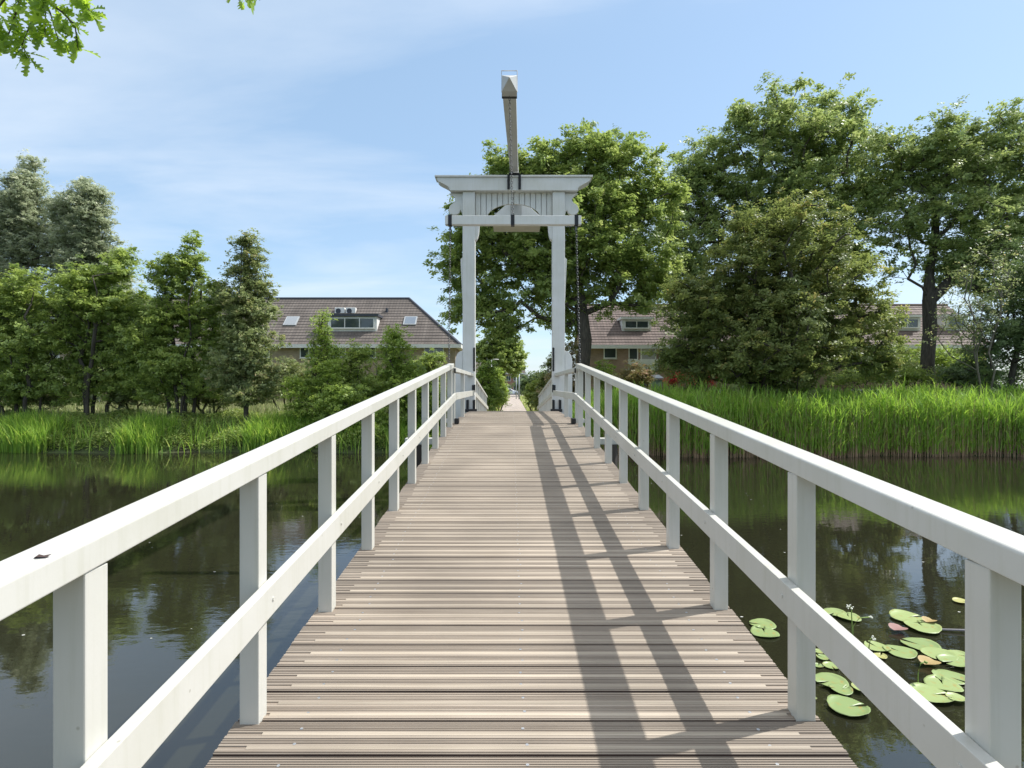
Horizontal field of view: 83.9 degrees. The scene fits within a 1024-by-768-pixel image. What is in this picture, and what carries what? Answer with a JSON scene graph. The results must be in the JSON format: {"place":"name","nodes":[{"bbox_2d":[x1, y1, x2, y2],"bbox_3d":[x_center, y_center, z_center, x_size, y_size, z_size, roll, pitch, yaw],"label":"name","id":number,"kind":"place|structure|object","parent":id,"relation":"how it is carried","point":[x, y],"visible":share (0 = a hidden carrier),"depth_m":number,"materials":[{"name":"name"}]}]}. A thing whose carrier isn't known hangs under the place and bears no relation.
{"place":"outdoors","nodes":[
{"label":"outdoors","id":0,"kind":"place"},
{"bbox_2d":[1,399,439,420],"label":"meadow grass","id":1,"kind":"structure","parent":0,"point":[259,407],"depth_m":30.10,"materials":[{"name":"green plant"}]},
{"bbox_2d":[0,451,1023,767],"bbox_3d":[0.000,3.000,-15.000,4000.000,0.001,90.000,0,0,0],"label":"water","id":2,"kind":"structure","parent":0,"point":[172,599],"depth_m":9.42,"materials":[{"name":"green liquid"}]},
{"bbox_2d":[0,403,440,453],"bbox_3d":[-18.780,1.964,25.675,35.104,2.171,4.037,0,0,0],"label":"iris reeds","id":3,"kind":"object","parent":2,"relation":"on","point":[259,429],"visible":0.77,"depth_m":25.23,"materials":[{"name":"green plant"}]},
{"bbox_2d":[749,618,776,628],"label":"lily pad","id":4,"kind":"object","parent":2,"relation":"on","point":[762,622],"visible":1,"depth_m":7.12,"materials":[{"name":"green plant"}]},
{"bbox_2d":[750,625,779,637],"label":"lily pad","id":5,"kind":"object","parent":2,"relation":"on","point":[767,632],"visible":1,"depth_m":6.86,"materials":[{"name":"green plant"}]},
{"bbox_2d":[816,654,828,659],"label":"lily pad","id":6,"kind":"object","parent":2,"relation":"on","point":[822,656],"visible":0.8,"depth_m":6.24,"materials":[{"name":"green plant"}]},
{"bbox_2d":[822,661,838,668],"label":"lily pad","id":7,"kind":"object","parent":2,"relation":"on","point":[829,664],"visible":0.86,"depth_m":6.05,"materials":[{"name":"green plant"}]},
{"bbox_2d":[816,672,848,688],"bbox_3d":[3.207,2.974,5.732,0.319,0.019,0.320,0,0,0],"label":"lily pad","id":8,"kind":"object","parent":2,"relation":"on","point":[831,678],"visible":0.88,"depth_m":5.75,"materials":[{"name":"green plant"}]},
{"bbox_2d":[824,608,846,615],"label":"lily pad","id":9,"kind":"object","parent":2,"relation":"on","point":[835,611],"visible":0.83,"depth_m":7.47,"materials":[{"name":"green plant"}]},
{"bbox_2d":[829,684,852,694],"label":"lily pad","id":10,"kind":"object","parent":2,"relation":"on","point":[837,688],"visible":1,"depth_m":5.55,"materials":[{"name":"green plant"}]},
{"bbox_2d":[827,694,870,715],"bbox_3d":[3.106,2.964,5.267,0.354,0.020,0.351,0,0,0],"label":"lily pad","id":11,"kind":"object","parent":2,"relation":"on","point":[843,705],"visible":1,"depth_m":5.25,"materials":[{"name":"green plant"}]},
{"bbox_2d":[837,612,861,620],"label":"lily pad","id":12,"kind":"object","parent":2,"relation":"on","point":[843,615],"visible":0.88,"depth_m":7.30,"materials":[{"name":"green plant"}]},
{"bbox_2d":[846,604,852,634],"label":"flower stalk","id":13,"kind":"object","parent":2,"relation":"in","point":[851,608],"visible":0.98,"depth_m":6.73,"materials":[{"name":"green plant"}]},
{"bbox_2d":[853,616,872,635],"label":"flower stalk","id":14,"kind":"object","parent":2,"relation":"in","point":[871,617],"visible":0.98,"depth_m":6.78,"materials":[{"name":"green plant"}]},
{"bbox_2d":[868,635,875,649],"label":"flower stalk","id":15,"kind":"object","parent":2,"relation":"in","point":[872,638],"visible":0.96,"depth_m":6.31,"materials":[{"name":"green"}]},
{"bbox_2d":[864,640,890,651],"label":"lily pad","id":16,"kind":"object","parent":2,"relation":"on","point":[878,646],"visible":0.92,"depth_m":6.47,"materials":[{"name":"green plant"}]},
{"bbox_2d":[874,653,886,658],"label":"lily pad","id":17,"kind":"object","parent":2,"relation":"on","point":[883,656],"visible":0.79,"depth_m":6.25,"materials":[{"name":"plant"}]},
{"bbox_2d":[888,623,907,629],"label":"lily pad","id":18,"kind":"object","parent":2,"relation":"on","point":[893,626],"visible":1,"depth_m":6.90,"materials":[{"name":"pink plant"}]},
{"bbox_2d":[883,645,917,658],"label":"lily pad","id":19,"kind":"object","parent":2,"relation":"on","point":[904,652],"visible":1,"depth_m":6.34,"materials":[{"name":"green plant"}]},
{"bbox_2d":[889,609,924,622],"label":"lily pad","id":20,"kind":"object","parent":2,"relation":"on","point":[899,614],"visible":0.94,"depth_m":7.32,"materials":[{"name":"green plant"}]},
{"bbox_2d":[900,637,941,649],"bbox_3d":[4.696,2.983,6.538,0.395,0.022,0.393,0,0,0],"label":"lily pad","id":21,"kind":"object","parent":2,"relation":"on","point":[921,642],"visible":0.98,"depth_m":6.57,"materials":[{"name":"green plant"}]},
{"bbox_2d":[903,620,941,633],"bbox_3d":[5.049,2.958,6.976,0.399,0.022,0.391,0,0,0],"label":"lily pad","id":22,"kind":"object","parent":2,"relation":"on","point":[929,627],"visible":1,"depth_m":6.97,"materials":[{"name":"green plant"}]},
{"bbox_2d":[922,616,936,621],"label":"dead leaf","id":23,"kind":"object","parent":22,"relation":"on","point":[926,619],"visible":1,"depth_m":7.12,"materials":[{"name":"brown plant"}]},
{"bbox_2d":[917,661,927,681],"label":"flower stalk","id":24,"kind":"object","parent":2,"relation":"in","point":[925,662],"visible":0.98,"depth_m":5.66,"materials":[{"name":"green plant"}]},
{"bbox_2d":[918,655,940,664],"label":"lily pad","id":25,"kind":"object","parent":2,"relation":"on","point":[923,658],"visible":0.97,"depth_m":6.07,"materials":[{"name":"orange plant"}]},
{"bbox_2d":[910,682,954,702],"bbox_3d":[4.026,2.964,5.475,0.354,0.020,0.360,0,0,0],"label":"lily pad","id":26,"kind":"object","parent":2,"relation":"on","point":[929,693],"visible":0.78,"depth_m":5.47,"materials":[{"name":"green plant"}]},
{"bbox_2d":[920,647,958,659],"bbox_3d":[4.698,2.964,6.281,0.343,0.020,0.344,0,0,0],"label":"lily pad","id":27,"kind":"object","parent":2,"relation":"on","point":[932,652],"visible":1,"depth_m":6.33,"materials":[{"name":"green plant"}]},
{"bbox_2d":[923,674,963,691],"bbox_3d":[4.281,2.974,5.662,0.317,0.019,0.323,0,0,0],"label":"lily pad","id":28,"kind":"object","parent":2,"relation":"on","point":[948,684],"visible":1,"depth_m":5.67,"materials":[{"name":"green plant"}]},
{"bbox_2d":[931,669,964,684],"bbox_3d":[4.479,2.979,5.818,0.317,0.019,0.314,0,0,0],"label":"lily pad","id":29,"kind":"object","parent":2,"relation":"on","point":[951,675],"visible":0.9,"depth_m":5.84,"materials":[{"name":"green plant"}]},
{"bbox_2d":[936,653,964,666],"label":"lily pad","id":30,"kind":"object","parent":2,"relation":"on","point":[946,657],"visible":0.82,"depth_m":6.14,"materials":[{"name":"green plant"}]},
{"bbox_2d":[942,628,964,630],"bbox_3d":[5.562,2.974,6.868,0.760,0.036,0.031,0,0,8],"label":"stick","id":31,"kind":"object","parent":2,"relation":"on","point":[953,629],"visible":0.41,"depth_m":6.89,"materials":[{"name":"grey"}]},
{"bbox_2d":[945,692,964,701],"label":"lily pad","id":32,"kind":"object","parent":2,"relation":"on","point":[959,698],"visible":0.92,"depth_m":5.41,"materials":[{"name":"green plant"}]},
{"bbox_2d":[949,650,964,657],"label":"lily pad","id":33,"kind":"object","parent":2,"relation":"on","point":[959,653],"visible":0.68,"depth_m":6.33,"materials":[{"name":"green plant"}]},
{"bbox_2d":[952,597,964,602],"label":"lily pad","id":34,"kind":"object","parent":2,"relation":"on","point":[957,599],"visible":0.73,"depth_m":7.86,"materials":[{"name":"plant"}]},
{"bbox_2d":[0,0,1023,384],"label":"sky","id":35,"kind":"structure","parent":0,"point":[325,129],"materials":[{"name":"blue"}]},
{"bbox_2d":[501,397,525,410],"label":"path","id":36,"kind":"structure","parent":0,"point":[517,405],"depth_m":65.87,"materials":[{"name":"grey concrete"}]},
{"bbox_2d":[23,385,1023,457],"bbox_3d":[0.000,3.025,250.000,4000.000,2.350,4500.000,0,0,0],"label":"ground","id":37,"kind":"structure","parent":0,"point":[173,450],"depth_m":25.06,"materials":[{"name":"green plant"}]},
{"bbox_2d":[0,148,68,302],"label":"silver willow","id":38,"kind":"object","parent":37,"relation":"on","point":[23,225],"visible":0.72,"depth_m":42.25,"materials":[{"name":"green plant"}]},
{"bbox_2d":[0,380,77,410],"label":"bramble","id":39,"kind":"object","parent":37,"relation":"on","point":[46,399],"visible":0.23,"depth_m":29.15,"materials":[{"name":"green plant"}]},
{"bbox_2d":[0,263,82,418],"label":"alder tree","id":40,"kind":"object","parent":37,"relation":"on","point":[23,347],"visible":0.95,"depth_m":27.43,"materials":[{"name":"green plant"}]},
{"bbox_2d":[31,358,99,397],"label":"shrub","id":41,"kind":"object","parent":37,"relation":"on","point":[60,377],"visible":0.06,"depth_m":35.27,"materials":[{"name":"green plant"}]},
{"bbox_2d":[37,175,145,319],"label":"silver willow","id":42,"kind":"object","parent":37,"relation":"on","point":[83,212],"visible":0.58,"depth_m":41.48,"materials":[{"name":"green plant"}]},
{"bbox_2d":[30,245,163,419],"bbox_3d":[-20.372,-2.460,28.388,7.135,9.175,4.786,0,0,0],"label":"alder tree","id":43,"kind":"object","parent":37,"relation":"on","point":[92,301],"visible":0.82,"depth_m":27.86,"materials":[{"name":"green plant"}]},
{"bbox_2d":[0,0,256,76],"bbox_3d":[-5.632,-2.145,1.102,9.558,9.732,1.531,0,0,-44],"label":"oak tree","id":44,"kind":"object","parent":37,"relation":"on","point":[17,38],"visible":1,"depth_m":3.89,"materials":[{"name":"green plant"}]},
{"bbox_2d":[101,387,180,412],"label":"bramble","id":45,"kind":"object","parent":37,"relation":"on","point":[123,398],"visible":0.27,"depth_m":28.84,"materials":[{"name":"green plant"}]},
{"bbox_2d":[114,229,233,421],"bbox_3d":[-16.109,-2.715,27.832,5.822,9.687,4.053,0,0,19],"label":"alder tree","id":46,"kind":"object","parent":37,"relation":"on","point":[171,372],"visible":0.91,"depth_m":27.50,"materials":[{"name":"green plant"}]},
{"bbox_2d":[180,390,240,413],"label":"bramble","id":47,"kind":"object","parent":37,"relation":"on","point":[211,402],"visible":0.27,"depth_m":29.01,"materials":[{"name":"green plant"}]},
{"bbox_2d":[3,297,462,404],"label":"row house","id":48,"kind":"structure","parent":37,"relation":"on","point":[363,320],"depth_m":42.16,"materials":[{"name":"beige brick"}]},
{"bbox_2d":[299,348,313,358],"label":"window","id":49,"kind":"structure","parent":48,"relation":"in","point":[303,352],"depth_m":41.32,"materials":[{"name":"clear glass"}]},
{"bbox_2d":[361,348,375,358],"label":"window","id":50,"kind":"structure","parent":48,"relation":"in","point":[373,351],"depth_m":41.32,"materials":[{"name":"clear glass"}]},
{"bbox_2d":[424,348,444,356],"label":"window","id":51,"kind":"structure","parent":48,"relation":"in","point":[439,350],"depth_m":41.32,"materials":[{"name":"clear glass"}]},
{"bbox_2d":[199,228,291,425],"bbox_3d":[-12.841,-2.649,27.478,4.087,10.051,4.042,0,0,0],"label":"alder tree","id":52,"kind":"object","parent":37,"relation":"on","point":[242,375],"visible":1,"depth_m":27.01,"materials":[{"name":"green plant"}]},
{"bbox_2d":[260,355,312,408],"bbox_3d":[-12.017,0.269,31.273,3.249,3.709,3.266,0,0,42],"label":"shrub","id":53,"kind":"object","parent":37,"relation":"on","point":[294,370],"visible":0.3,"depth_m":30.62,"materials":[{"name":"green plant"}]},
{"bbox_2d":[291,308,350,401],"bbox_3d":[-9.282,-0.738,28.109,2.996,6.124,2.960,0,0,36],"label":"sapling","id":54,"kind":"object","parent":37,"relation":"on","point":[328,350],"visible":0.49,"depth_m":27.79,"materials":[{"name":"green plant"}]},
{"bbox_2d":[277,356,379,436],"bbox_3d":[-8.385,0.704,26.629,5.495,4.021,3.695,0,0,0],"label":"shrub","id":55,"kind":"object","parent":37,"relation":"on","point":[323,406],"visible":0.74,"depth_m":26.28,"materials":[{"name":"green plant"}]},
{"bbox_2d":[310,338,390,403],"bbox_3d":[-7.835,-0.122,28.872,4.317,4.493,3.223,0,0,0],"label":"shrub","id":56,"kind":"object","parent":37,"relation":"on","point":[357,360],"visible":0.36,"depth_m":28.58,"materials":[{"name":"green plant"}]},
{"bbox_2d":[358,323,426,409],"bbox_3d":[-6.036,-0.550,29.966,4.056,5.350,3.381,0,0,0],"label":"shrub","id":57,"kind":"object","parent":37,"relation":"on","point":[394,359],"visible":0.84,"depth_m":29.50,"materials":[{"name":"green plant"}]},
{"bbox_2d":[343,376,446,438],"bbox_3d":[-4.860,1.154,26.216,5.294,3.044,3.782,0,0,0],"label":"shrub","id":58,"kind":"object","parent":37,"relation":"on","point":[403,407],"visible":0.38,"depth_m":25.64,"materials":[{"name":"green plant"}]},
{"bbox_2d":[410,347,446,387],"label":"shrub","id":59,"kind":"object","parent":37,"relation":"on","point":[429,360],"visible":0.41,"depth_m":32.39,"materials":[{"name":"green plant"}]},
{"bbox_2d":[476,360,512,410],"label":"hedge bush","id":60,"kind":"object","parent":37,"relation":"on","point":[487,381],"visible":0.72,"depth_m":29.23,"materials":[{"name":"green plant"}]},
{"bbox_2d":[486,367,509,408],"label":"hedge bush","id":61,"kind":"object","parent":37,"relation":"on","point":[502,385],"visible":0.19,"depth_m":36.75,"materials":[{"name":"green plant"}]},
{"bbox_2d":[476,362,524,392],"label":"brick house","id":62,"kind":"structure","parent":37,"relation":"on","point":[511,381],"depth_m":168.00,"materials":[{"name":"brown brick"}]},
{"bbox_2d":[476,317,530,378],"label":"street tree","id":63,"kind":"object","parent":37,"relation":"on","point":[511,358],"visible":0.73,"depth_m":61.35,"materials":[{"name":"green plant"}]},
{"bbox_2d":[492,395,530,410],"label":"verge grass","id":64,"kind":"structure","parent":37,"relation":"on","point":[524,403],"depth_m":69.98,"materials":[{"name":"green plant"}]},
{"bbox_2d":[0,70,1023,767],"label":"drawbridge","id":65,"kind":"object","parent":37,"relation":"on","point":[522,590],"visible":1,"depth_m":2.67,"materials":[{"name":"white paint"}]},
{"bbox_2d":[34,554,50,557],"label":"fallen leaf","id":66,"kind":"object","parent":65,"relation":"on","point":[39,555],"visible":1,"depth_m":1.28,"materials":[{"name":"grey"}]},
{"bbox_2d":[518,374,519,398],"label":"street lamp","id":67,"kind":"object","parent":37,"relation":"on","point":[519,388],"visible":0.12,"depth_m":96.90,"materials":[{"name":"grey metal"}]},
{"bbox_2d":[508,367,546,394],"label":"street tree","id":68,"kind":"object","parent":37,"relation":"on","point":[525,380],"visible":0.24,"depth_m":119.34,"materials":[{"name":"green plant"}]},
{"bbox_2d":[520,375,540,410],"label":"hedge bush","id":69,"kind":"object","parent":37,"relation":"on","point":[526,394],"visible":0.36,"depth_m":44.68,"materials":[{"name":"green plant"}]},
{"bbox_2d":[529,353,551,410],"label":"hedge bush","id":70,"kind":"object","parent":37,"relation":"on","point":[542,383],"visible":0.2,"depth_m":35.76,"materials":[{"name":"green plant"}]},
{"bbox_2d":[422,117,694,397],"bbox_3d":[2.773,-6.100,29.766,14.800,16.459,7.334,0,0,0],"label":"broadleaf tree","id":71,"kind":"object","parent":37,"relation":"on","point":[613,206],"visible":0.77,"depth_m":29.41,"materials":[{"name":"green plant"}]},
{"bbox_2d":[536,339,592,401],"bbox_3d":[2.902,-0.178,30.926,3.087,4.603,2.362,0,0,10],"label":"hedge bush","id":72,"kind":"object","parent":37,"relation":"on","point":[572,350],"visible":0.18,"depth_m":30.79,"materials":[{"name":"green plant"}]},
{"bbox_2d":[591,358,618,393],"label":"shrub","id":73,"kind":"object","parent":37,"relation":"on","point":[605,367],"visible":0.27,"depth_m":30.72,"materials":[{"name":"green plant"}]},
{"bbox_2d":[610,357,657,392],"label":"shrub","id":74,"kind":"object","parent":37,"relation":"on","point":[636,373],"visible":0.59,"depth_m":29.58,"materials":[{"name":"brown plant"}]},
{"bbox_2d":[645,375,663,389],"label":"garden shed","id":75,"kind":"structure","parent":37,"relation":"on","point":[658,377],"depth_m":33.00,"materials":[{"name":"grey"}]},
{"bbox_2d":[660,372,717,389],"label":"shrub","id":76,"kind":"object","parent":37,"relation":"on","point":[672,382],"visible":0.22,"depth_m":30.93,"materials":[{"name":"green plant"}]},
{"bbox_2d":[570,304,988,394],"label":"row house","id":77,"kind":"structure","parent":37,"relation":"on","point":[620,339],"depth_m":42.39,"materials":[{"name":"brown brick"}]},
{"bbox_2d":[604,349,616,358],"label":"window","id":78,"kind":"structure","parent":77,"relation":"in","point":[608,353],"depth_m":41.87,"materials":[{"name":"clear glass"}]},
{"bbox_2d":[628,349,637,359],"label":"window","id":79,"kind":"structure","parent":77,"relation":"in","point":[632,353],"depth_m":41.87,"materials":[{"name":"clear glass"}]},
{"bbox_2d":[640,349,655,359],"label":"window","id":80,"kind":"structure","parent":77,"relation":"in","point":[642,357],"depth_m":41.86,"materials":[{"name":"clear glass"}]},
{"bbox_2d":[639,187,921,399],"bbox_3d":[12.356,-3.471,25.615,12.669,11.203,7.143,0,0,0],"label":"maple tree","id":81,"kind":"object","parent":37,"relation":"on","point":[774,303],"visible":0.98,"depth_m":25.10,"materials":[{"name":"green plant"}]},
{"bbox_2d":[646,69,915,393],"bbox_3d":[16.664,-8.665,36.450,17.221,21.719,8.385,0,0,0],"label":"ash tree","id":82,"kind":"object","parent":37,"relation":"on","point":[805,151],"visible":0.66,"depth_m":35.59,"materials":[{"name":"green plant"}]},
{"bbox_2d":[572,372,1023,458],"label":"reed bed","id":83,"kind":"object","parent":37,"relation":"on","point":[1003,396],"visible":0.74,"depth_m":23.61,"materials":[{"name":"green plant"}]},
{"bbox_2d":[820,385,891,391],"bbox_3d":[18.158,1.000,30.035,3.789,1.900,0.130,0,0,0],"label":"wooden fence","id":84,"kind":"object","parent":37,"relation":"on","point":[843,386],"visible":0.33,"depth_m":29.97,"materials":[{"name":"brown wood"}]},
{"bbox_2d":[825,357,948,394],"bbox_3d":[20.188,0.231,31.172,5.759,3.789,2.919,0,0,13],"label":"shrub","id":85,"kind":"object","parent":37,"relation":"on","point":[912,374],"visible":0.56,"depth_m":30.57,"materials":[{"name":"green plant"}]},
{"bbox_2d":[842,341,985,388],"bbox_3d":[26.345,-0.381,36.761,10.242,5.166,4.229,0,0,0],"label":"hedge","id":86,"kind":"object","parent":37,"relation":"on","point":[939,357],"visible":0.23,"depth_m":36.22,"materials":[{"name":"green plant"}]},
{"bbox_2d":[844,94,1023,391],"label":"ash tree","id":87,"kind":"object","parent":37,"relation":"on","point":[968,160],"visible":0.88,"depth_m":32.59,"materials":[{"name":"green plant"}]},
{"bbox_2d":[925,360,1004,391],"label":"shrub","id":88,"kind":"object","parent":37,"relation":"on","point":[953,375],"visible":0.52,"depth_m":30.48,"materials":[{"name":"green plant"}]},
{"bbox_2d":[917,224,1023,394],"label":"leafy tree","id":89,"kind":"object","parent":37,"relation":"on","point":[973,325],"visible":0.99,"depth_m":26.36,"materials":[{"name":"green plant"}]},
{"bbox_2d":[936,237,1023,393],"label":"holly tree","id":90,"kind":"object","parent":37,"relation":"on","point":[1008,332],"visible":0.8,"depth_m":27.75,"materials":[{"name":"green plant"}]},
{"bbox_2d":[989,356,1023,389],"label":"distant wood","id":91,"kind":"object","parent":37,"relation":"on","point":[1022,374],"visible":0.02,"depth_m":213.85,"materials":[{"name":"green plant"}]}
]}

